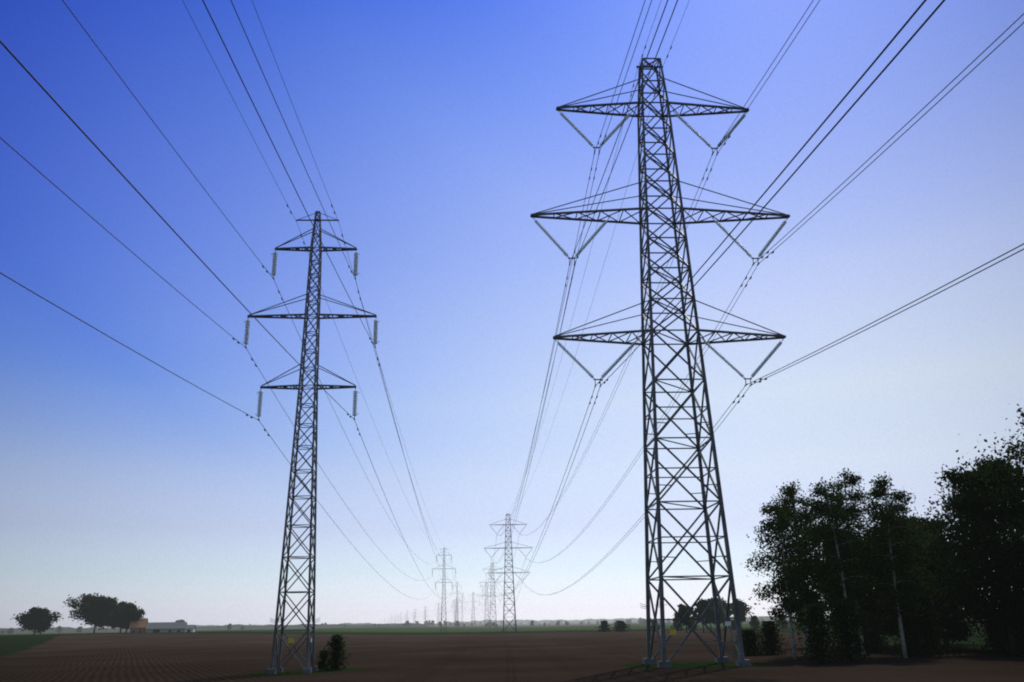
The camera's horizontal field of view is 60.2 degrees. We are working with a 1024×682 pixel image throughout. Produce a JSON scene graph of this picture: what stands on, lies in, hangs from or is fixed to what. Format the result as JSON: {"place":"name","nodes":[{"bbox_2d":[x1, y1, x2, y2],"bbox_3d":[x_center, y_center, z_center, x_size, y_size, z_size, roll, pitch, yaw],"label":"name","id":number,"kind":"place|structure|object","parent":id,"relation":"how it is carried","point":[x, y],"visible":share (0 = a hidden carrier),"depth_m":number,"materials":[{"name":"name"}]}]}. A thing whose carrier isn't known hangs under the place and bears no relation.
{"place":"outdoors","nodes":[
{"label":"outdoors","id":0,"kind":"place"},
{"bbox_2d":[0,619,1023,681],"bbox_3d":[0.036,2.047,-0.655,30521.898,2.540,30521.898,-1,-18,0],"label":"ground","id":1,"kind":"structure","parent":0,"point":[552,653],"depth_m":89.90,"materials":[{"name":"brown soil"}]},
{"bbox_2d":[10,606,63,634],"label":"farm tree","id":2,"kind":"object","parent":1,"relation":"on","point":[38,619],"visible":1,"depth_m":380.48,"materials":[{"name":"green plant"}]},
{"bbox_2d":[63,593,119,633],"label":"farm tree","id":3,"kind":"object","parent":1,"relation":"on","point":[94,611],"visible":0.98,"depth_m":383.96,"materials":[{"name":"green plant"}]},
{"bbox_2d":[109,601,142,632],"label":"farm tree","id":4,"kind":"object","parent":1,"relation":"on","point":[123,603],"visible":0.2,"depth_m":392.63,"materials":[{"name":"green plant"}]},
{"bbox_2d":[110,604,146,632],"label":"farm tree","id":5,"kind":"object","parent":1,"relation":"on","point":[125,617],"visible":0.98,"depth_m":378.17,"materials":[{"name":"green plant"}]},
{"bbox_2d":[129,618,195,632],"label":"farm building","id":6,"kind":"structure","parent":1,"relation":"on","point":[142,625],"depth_m":377.66,"materials":[{"name":"beige"}]},
{"bbox_2d":[0,623,427,632],"bbox_3d":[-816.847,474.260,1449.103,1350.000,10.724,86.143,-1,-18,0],"label":"distant treeline","id":7,"kind":"object","parent":1,"relation":"on","point":[71,629],"visible":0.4,"depth_m":1468.61,"materials":[{"name":"green plant"}]},
{"bbox_2d":[244,211,377,673],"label":"pylon","id":8,"kind":"object","parent":1,"relation":"on","point":[311,578],"visible":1,"depth_m":74.31,"materials":[{"name":"metal"}]},
{"bbox_2d":[0,0,464,621],"bbox_3d":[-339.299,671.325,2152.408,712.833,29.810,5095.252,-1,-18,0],"label":"wires","id":9,"kind":"object","parent":8,"relation":"attached to","point":[240,236],"visible":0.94,"depth_m":49.34,"materials":[{"name":"grey metal"}]},
{"bbox_2d":[315,650,330,669],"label":"bush","id":10,"kind":"object","parent":1,"relation":"on","point":[322,663],"visible":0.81,"depth_m":71.91,"materials":[{"name":"green plant"}]},
{"bbox_2d":[317,634,352,670],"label":"bush","id":11,"kind":"object","parent":1,"relation":"on","point":[334,662],"visible":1,"depth_m":71.10,"materials":[{"name":"green plant"}]},
{"bbox_2d":[89,618,671,627],"bbox_3d":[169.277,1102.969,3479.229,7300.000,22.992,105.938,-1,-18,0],"label":"distant treeline","id":12,"kind":"object","parent":1,"relation":"on","point":[563,621],"visible":0.1,"depth_m":3478.11,"materials":[{"name":"green plant"}]},
{"bbox_2d":[0,617,795,633],"bbox_3d":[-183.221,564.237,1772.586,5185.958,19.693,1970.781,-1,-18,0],"label":"treeline","id":13,"kind":"object","parent":1,"relation":"on","point":[407,623],"visible":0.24,"depth_m":1352.78,"materials":[{"name":"green plant"}]},
{"bbox_2d":[432,547,455,631],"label":"pylon","id":14,"kind":"object","parent":1,"relation":"on","point":[443,583],"visible":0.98,"depth_m":424.99,"materials":[{"name":"metal"}]},
{"bbox_2d":[83,616,825,628],"bbox_3d":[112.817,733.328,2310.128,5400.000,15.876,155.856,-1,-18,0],"label":"distant treeline","id":15,"kind":"object","parent":1,"relation":"on","point":[766,618],"visible":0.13,"depth_m":2305.90,"materials":[{"name":"green plant"}]},
{"bbox_2d":[452,583,463,627],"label":"pylon","id":16,"kind":"object","parent":1,"relation":"on","point":[457,603],"visible":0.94,"depth_m":776.21,"materials":[{"name":"metal"}]},
{"bbox_2d":[466,593,477,624],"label":"pylon","id":17,"kind":"object","parent":1,"relation":"on","point":[472,607],"visible":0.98,"depth_m":1476.96,"materials":[{"name":"metal"}]},
{"bbox_2d":[477,582,493,626],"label":"pylon","id":18,"kind":"object","parent":1,"relation":"on","point":[487,608],"visible":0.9,"depth_m":1128.17,"materials":[{"name":"metal"}]},
{"bbox_2d":[479,563,503,627],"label":"pylon","id":19,"kind":"object","parent":1,"relation":"on","point":[492,594],"visible":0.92,"depth_m":778.16,"materials":[{"name":"metal"}]},
{"bbox_2d":[484,514,532,631],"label":"pylon","id":20,"kind":"object","parent":1,"relation":"on","point":[504,572],"visible":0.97,"depth_m":427.70,"materials":[{"name":"metal"}]},
{"bbox_2d":[595,620,612,631],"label":"shrub","id":21,"kind":"object","parent":1,"relation":"on","point":[604,626],"visible":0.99,"depth_m":317.16,"materials":[{"name":"green plant"}]},
{"bbox_2d":[610,620,629,631],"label":"shrub","id":22,"kind":"object","parent":1,"relation":"on","point":[620,626],"visible":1,"depth_m":315.37,"materials":[{"name":"green plant"}]},
{"bbox_2d":[650,620,659,630],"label":"shrub","id":23,"kind":"object","parent":1,"relation":"on","point":[651,621],"visible":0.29,"depth_m":322.36,"materials":[{"name":"green plant"}]},
{"bbox_2d":[530,58,789,667],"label":"pylon","id":24,"kind":"object","parent":1,"relation":"on","point":[721,658],"visible":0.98,"depth_m":77.14,"materials":[{"name":"metal"}]},
{"bbox_2d":[395,0,1023,621],"bbox_3d":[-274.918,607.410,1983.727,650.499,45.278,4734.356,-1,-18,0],"label":"wires","id":25,"kind":"object","parent":24,"relation":"attached to","point":[737,224],"visible":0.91,"depth_m":59.00,"materials":[{"name":"grey metal"}]},
{"bbox_2d":[670,613,684,630],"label":"shrub","id":26,"kind":"object","parent":1,"relation":"on","point":[675,622],"visible":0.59,"depth_m":312.53,"materials":[{"name":"green plant"}]},
{"bbox_2d":[674,603,693,632],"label":"tree","id":27,"kind":"object","parent":1,"relation":"on","point":[682,610],"visible":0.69,"depth_m":250.18,"materials":[{"name":"green plant"}]},
{"bbox_2d":[687,616,698,629],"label":"shrub","id":28,"kind":"object","parent":1,"relation":"on","point":[693,621],"visible":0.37,"depth_m":319.28,"materials":[{"name":"green plant"}]},
{"bbox_2d":[692,599,712,632],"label":"tree","id":29,"kind":"object","parent":1,"relation":"on","point":[701,605],"visible":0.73,"depth_m":253.02,"materials":[{"name":"green plant"}]},
{"bbox_2d":[707,597,722,629],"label":"tree","id":30,"kind":"object","parent":1,"relation":"on","point":[711,615],"visible":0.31,"depth_m":262.69,"materials":[{"name":"green plant"}]},
{"bbox_2d":[608,620,827,624],"bbox_3d":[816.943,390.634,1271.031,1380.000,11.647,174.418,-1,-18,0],"label":"distant treeline","id":31,"kind":"object","parent":1,"relation":"on","point":[672,623],"visible":0.06,"depth_m":1198.52,"materials":[{"name":"green plant"}]},
{"bbox_2d":[713,602,724,624],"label":"tree","id":32,"kind":"object","parent":1,"relation":"on","point":[722,613],"visible":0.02,"depth_m":271.25,"materials":[{"name":"green plant"}]},
{"bbox_2d":[710,597,731,622],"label":"tree","id":33,"kind":"object","parent":1,"relation":"on","point":[725,606],"visible":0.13,"depth_m":285.59,"materials":[{"name":"green plant"}]},
{"bbox_2d":[723,607,732,630],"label":"tree","id":34,"kind":"object","parent":1,"relation":"on","point":[728,617],"visible":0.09,"depth_m":290.81,"materials":[{"name":"green plant"}]},
{"bbox_2d":[723,600,733,621],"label":"tree","id":35,"kind":"object","parent":1,"relation":"on","point":[731,612],"visible":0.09,"depth_m":309.91,"materials":[{"name":"green plant"}]},
{"bbox_2d":[728,620,740,629],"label":"shrub","id":36,"kind":"object","parent":1,"relation":"on","point":[733,626],"visible":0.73,"depth_m":314.40,"materials":[{"name":"green plant"}]},
{"bbox_2d":[729,598,754,626],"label":"tree","id":37,"kind":"object","parent":1,"relation":"on","point":[742,608],"visible":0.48,"depth_m":310.17,"materials":[{"name":"green plant"}]},
{"bbox_2d":[733,601,754,628],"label":"tree","id":38,"kind":"object","parent":1,"relation":"on","point":[741,621],"visible":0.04,"depth_m":317.41,"materials":[{"name":"green plant"}]},
{"bbox_2d":[726,629,769,655],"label":"shrub","id":39,"kind":"object","parent":1,"relation":"on","point":[750,643],"visible":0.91,"depth_m":85.46,"materials":[{"name":"green plant"}]},
{"bbox_2d":[748,615,759,629],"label":"shrub","id":40,"kind":"object","parent":1,"relation":"on","point":[754,623],"visible":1,"depth_m":312.63,"materials":[{"name":"green plant"}]},
{"bbox_2d":[756,620,789,654],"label":"shrub","id":41,"kind":"object","parent":1,"relation":"on","point":[769,629],"visible":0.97,"depth_m":86.69,"materials":[{"name":"green plant"}]},
{"bbox_2d":[775,616,788,628],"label":"shrub","id":42,"kind":"object","parent":1,"relation":"on","point":[781,626],"visible":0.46,"depth_m":317.06,"materials":[{"name":"green plant"}]},
{"bbox_2d":[741,494,826,659],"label":"birch tree","id":43,"kind":"object","parent":1,"relation":"on","point":[790,605],"visible":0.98,"depth_m":77.00,"materials":[{"name":"green plant"}]},
{"bbox_2d":[752,480,834,656],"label":"birch tree","id":44,"kind":"object","parent":1,"relation":"on","point":[790,492],"visible":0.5,"depth_m":81.08,"materials":[{"name":"green plant"}]},
{"bbox_2d":[768,503,827,654],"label":"birch tree","id":45,"kind":"object","parent":1,"relation":"on","point":[817,587],"visible":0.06,"depth_m":85.76,"materials":[{"name":"green plant"}]},
{"bbox_2d":[772,553,830,634],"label":"birch tree","id":46,"kind":"object","parent":1,"relation":"on","point":[795,624],"visible":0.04,"depth_m":107.12,"materials":[{"name":"green plant"}]},
{"bbox_2d":[785,603,850,664],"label":"shrub","id":47,"kind":"object","parent":1,"relation":"on","point":[816,623],"visible":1,"depth_m":67.06,"materials":[{"name":"green plant"}]},
{"bbox_2d":[810,498,866,615],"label":"birch tree","id":48,"kind":"object","parent":1,"relation":"on","point":[836,553],"visible":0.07,"depth_m":87.81,"materials":[{"name":"green plant"}]},
{"bbox_2d":[791,476,891,656],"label":"birch tree","id":49,"kind":"object","parent":1,"relation":"on","point":[831,570],"visible":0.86,"depth_m":76.61,"materials":[{"name":"green plant"}]},
{"bbox_2d":[806,602,891,661],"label":"shrub","id":50,"kind":"object","parent":1,"relation":"on","point":[847,638],"visible":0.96,"depth_m":69.34,"materials":[{"name":"green plant"}]},
{"bbox_2d":[802,468,899,656],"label":"birch tree","id":51,"kind":"object","parent":1,"relation":"on","point":[852,480],"visible":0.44,"depth_m":80.03,"materials":[{"name":"green plant"}]},
{"bbox_2d":[811,530,893,642],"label":"oak tree","id":52,"kind":"object","parent":1,"relation":"on","point":[871,626],"visible":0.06,"depth_m":94.82,"materials":[{"name":"green plant"}]},
{"bbox_2d":[855,628,899,653],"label":"shrub","id":53,"kind":"object","parent":1,"relation":"on","point":[874,634],"visible":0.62,"depth_m":86.27,"materials":[{"name":"green plant"}]},
{"bbox_2d":[854,472,937,657],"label":"birch tree","id":54,"kind":"object","parent":1,"relation":"on","point":[901,597],"visible":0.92,"depth_m":76.94,"materials":[{"name":"green plant"}]},
{"bbox_2d":[855,495,942,653],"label":"birch tree","id":55,"kind":"object","parent":1,"relation":"on","point":[903,509],"visible":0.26,"depth_m":80.60,"materials":[{"name":"green plant"}]},
{"bbox_2d":[859,536,956,644],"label":"oak tree","id":56,"kind":"object","parent":1,"relation":"on","point":[886,623],"visible":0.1,"depth_m":88.21,"materials":[{"name":"green plant"}]},
{"bbox_2d":[890,615,938,655],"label":"shrub","id":57,"kind":"object","parent":1,"relation":"on","point":[906,641],"visible":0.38,"depth_m":79.66,"materials":[{"name":"green plant"}]},
{"bbox_2d":[870,518,960,622],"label":"oak tree","id":58,"kind":"object","parent":1,"relation":"on","point":[921,525],"visible":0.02,"depth_m":97.57,"materials":[{"name":"green plant"}]},
{"bbox_2d":[883,606,968,656],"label":"shrub","id":59,"kind":"object","parent":1,"relation":"on","point":[926,646],"visible":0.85,"depth_m":76.22,"materials":[{"name":"green plant"}]},
{"bbox_2d":[879,534,984,649],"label":"oak tree","id":60,"kind":"object","parent":1,"relation":"on","point":[958,629],"visible":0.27,"depth_m":90.38,"materials":[{"name":"green plant"}]},
{"bbox_2d":[897,515,967,647],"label":"oak tree","id":61,"kind":"object","parent":1,"relation":"on","point":[918,522],"visible":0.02,"depth_m":101.03,"materials":[{"name":"green plant"}]},
{"bbox_2d":[902,516,967,642],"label":"oak tree","id":62,"kind":"object","parent":1,"relation":"on","point":[911,517],"depth_m":112.88,"materials":[{"name":"green plant"}]},
{"bbox_2d":[910,454,1023,653],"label":"oak tree","id":63,"kind":"object","parent":1,"relation":"on","point":[1008,610],"visible":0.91,"depth_m":80.76,"materials":[{"name":"green plant"}]},
{"bbox_2d":[929,459,1023,618],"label":"oak tree","id":64,"kind":"object","parent":1,"relation":"on","point":[955,490],"visible":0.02,"depth_m":94.36,"materials":[{"name":"green plant"}]},
{"bbox_2d":[955,404,1023,600],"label":"oak tree","id":65,"kind":"object","parent":1,"relation":"on","point":[1017,469],"visible":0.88,"depth_m":76.30,"materials":[{"name":"green plant"}]},
{"bbox_2d":[972,612,1009,651],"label":"shrub","id":66,"kind":"object","parent":1,"relation":"on","point":[992,640],"visible":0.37,"depth_m":83.51,"materials":[{"name":"green plant"}]},
{"bbox_2d":[0,0,1023,627],"label":"sky","id":67,"kind":"structure","parent":0,"point":[434,131],"materials":[{"name":"blue"}]}
]}

